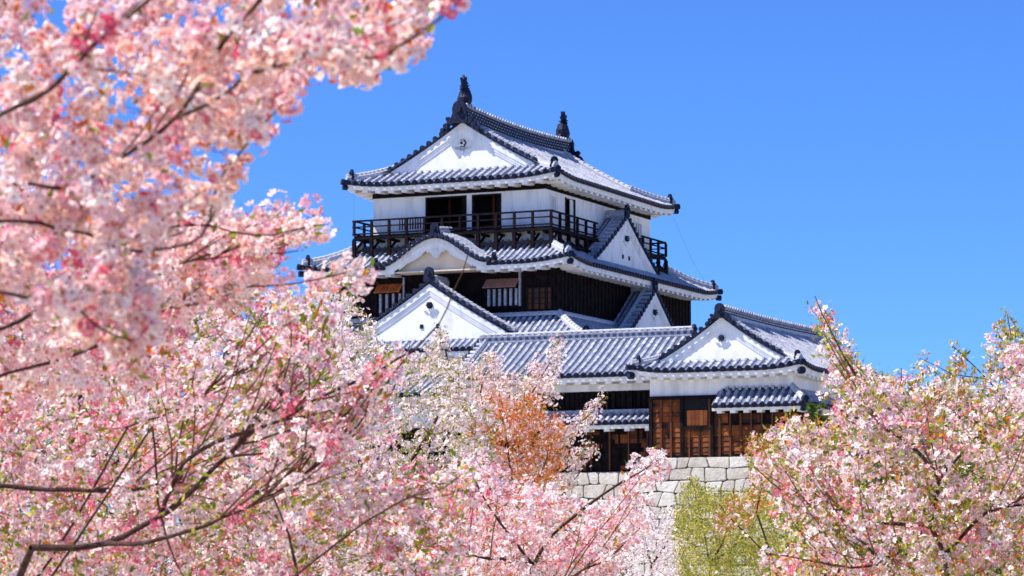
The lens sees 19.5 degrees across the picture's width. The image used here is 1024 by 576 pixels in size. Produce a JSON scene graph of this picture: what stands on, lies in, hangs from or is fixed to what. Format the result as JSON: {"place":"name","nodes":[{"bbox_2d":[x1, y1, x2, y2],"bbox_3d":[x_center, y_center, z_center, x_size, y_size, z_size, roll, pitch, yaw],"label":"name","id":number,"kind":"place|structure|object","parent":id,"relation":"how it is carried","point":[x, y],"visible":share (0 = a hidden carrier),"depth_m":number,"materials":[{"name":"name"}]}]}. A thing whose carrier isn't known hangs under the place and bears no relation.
{"place":"outdoors","nodes":[
{"label":"outdoors","id":0,"kind":"place"},
{"bbox_2d":[0,0,1023,575],"label":"sky","id":1,"kind":"structure","parent":0,"point":[866,157],"materials":[{"name":"blue"}]},
{"bbox_2d":[790,401,833,553],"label":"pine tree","id":2,"kind":"object","parent":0,"point":[812,409],"visible":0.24,"depth_m":139.97,"materials":[{"name":"plant"}]},
{"bbox_3d":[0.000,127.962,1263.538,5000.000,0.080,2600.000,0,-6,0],"label":"ground","id":3,"kind":"structure","parent":0,"visible":0},
{"bbox_2d":[0,169,380,411],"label":"cherry tree","id":4,"kind":"object","parent":3,"relation":"on","point":[249,241],"visible":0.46,"depth_m":12.09,"materials":[{"name":"pink plant"}]},
{"bbox_2d":[0,269,408,575],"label":"cherry tree","id":5,"kind":"object","parent":3,"relation":"on","point":[343,359],"visible":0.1,"depth_m":31.42,"materials":[{"name":"pink plant"}]},
{"bbox_2d":[0,0,470,363],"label":"cherry tree","id":6,"kind":"object","parent":3,"relation":"on","point":[277,69],"visible":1,"depth_m":8.13,"materials":[{"name":"pink plant"}]},
{"bbox_2d":[0,250,481,575],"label":"cherry tree","id":7,"kind":"object","parent":3,"relation":"on","point":[268,409],"visible":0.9,"depth_m":16.88,"materials":[{"name":"pink plant"}]},
{"bbox_2d":[256,288,521,575],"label":"cherry tree","id":8,"kind":"object","parent":3,"relation":"on","point":[445,407],"visible":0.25,"depth_m":43.81,"materials":[{"name":"white plant"}]},
{"bbox_2d":[184,472,633,575],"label":"stone base","id":9,"kind":"object","parent":3,"relation":"on","point":[593,485],"visible":0.02,"depth_m":161.05,"materials":[{"name":"stone"}]},
{"bbox_2d":[296,75,722,393],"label":"castle keep","id":10,"kind":"structure","parent":9,"relation":"on","point":[543,231],"depth_m":175.23,"materials":[{"name":"paint"}]},
{"bbox_2d":[373,277,404,314],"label":"window","id":11,"kind":"structure","parent":10,"relation":"in","point":[379,288],"depth_m":175.34,"materials":[{"name":"brown wood"}]},
{"bbox_2d":[425,195,466,231],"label":"doorway","id":12,"kind":"structure","parent":10,"relation":"in","point":[464,200],"depth_m":175.55,"materials":[{"name":"brown wood"}]},
{"bbox_2d":[472,193,500,229],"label":"doorway","id":13,"kind":"structure","parent":10,"relation":"in","point":[473,196],"depth_m":174.65,"materials":[{"name":"brown wood"}]},
{"bbox_2d":[482,272,520,308],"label":"window","id":14,"kind":"structure","parent":10,"relation":"in","point":[512,296],"depth_m":172.24,"materials":[{"name":"white wood"}]},
{"bbox_2d":[550,195,555,212],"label":"window","id":15,"kind":"structure","parent":10,"relation":"in","point":[552,198],"depth_m":173.95,"materials":[{"name":"white paint"}]},
{"bbox_2d":[565,197,575,231],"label":"doorway","id":16,"kind":"structure","parent":10,"relation":"in","point":[572,203],"depth_m":176.63,"materials":[{"name":"white wood"}]},
{"bbox_2d":[634,221,641,237],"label":"window","id":17,"kind":"structure","parent":10,"relation":"in","point":[636,224],"depth_m":186.14,"materials":[{"name":"white paint"}]},
{"bbox_2d":[450,324,697,472],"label":"gallery building","id":18,"kind":"structure","parent":9,"relation":"on","point":[594,360],"depth_m":162.36,"materials":[{"name":"tile"}]},
{"bbox_2d":[459,382,571,565],"bbox_3d":[0.130,3.992,47.862,2.040,5.027,4.220,0,-6,0],"label":"cherry tree","id":19,"kind":"object","parent":3,"relation":"on","point":[522,426],"visible":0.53,"depth_m":47.01,"materials":[{"name":"orange plant"}]},
{"bbox_2d":[371,442,671,575],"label":"cherry tree","id":20,"kind":"object","parent":3,"relation":"on","point":[503,541],"visible":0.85,"depth_m":26.27,"materials":[{"name":"pink plant"}]},
{"bbox_2d":[450,333,607,565],"bbox_3d":[0.235,3.753,51.908,2.802,6.292,6.230,0,-6,0],"label":"cherry tree","id":21,"kind":"object","parent":3,"relation":"on","point":[533,382],"visible":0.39,"depth_m":50.75,"materials":[{"name":"pink plant"}]},
{"bbox_2d":[613,498,708,575],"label":"cherry tree","id":22,"kind":"object","parent":3,"relation":"on","point":[656,560],"visible":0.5,"depth_m":72.69,"materials":[{"name":"pink plant"}]},
{"bbox_2d":[664,473,793,575],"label":"shrub","id":23,"kind":"object","parent":3,"relation":"on","point":[716,554],"visible":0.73,"depth_m":62.86,"materials":[{"name":"green plant"}]},
{"bbox_2d":[706,416,820,573],"bbox_3d":[2.912,3.227,34.095,1.520,3.771,3.572,0,-6,0],"label":"cherry tree","id":24,"kind":"object","parent":3,"relation":"on","point":[746,508],"visible":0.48,"depth_m":33.89,"materials":[{"name":"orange plant"}]},
{"bbox_2d":[620,456,916,575],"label":"stone base","id":25,"kind":"object","parent":3,"relation":"on","point":[729,473],"visible":0.11,"depth_m":155.66,"materials":[{"name":"stone"}]},
{"bbox_2d":[625,303,904,459],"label":"corner turret","id":26,"kind":"object","parent":25,"relation":"on","point":[724,378],"visible":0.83,"depth_m":156.74,"materials":[{"name":"paint"}]},
{"bbox_2d":[683,399,708,427],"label":"window","id":27,"kind":"structure","parent":26,"relation":"in","point":[695,410],"depth_m":156.94,"materials":[{"name":"brown wood"}]},
{"bbox_2d":[739,295,1023,575],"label":"cherry tree","id":28,"kind":"object","parent":3,"relation":"on","point":[806,450],"visible":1,"depth_m":23.12,"materials":[{"name":"pink plant"}]},
{"bbox_2d":[773,400,1023,575],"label":"evergreen tree","id":29,"kind":"object","parent":3,"relation":"on","point":[905,474],"visible":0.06,"depth_m":40.98,"materials":[{"name":"green plant"}]},
{"bbox_2d":[909,306,1023,432],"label":"cherry tree","id":30,"kind":"object","parent":3,"relation":"on","point":[1004,335],"visible":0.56,"depth_m":28.91,"materials":[{"name":"pink plant"}]},
{"bbox_2d":[921,468,1023,575],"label":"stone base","id":31,"kind":"object","parent":3,"relation":"on","point":[989,519],"depth_m":168.82,"materials":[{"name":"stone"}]}
]}

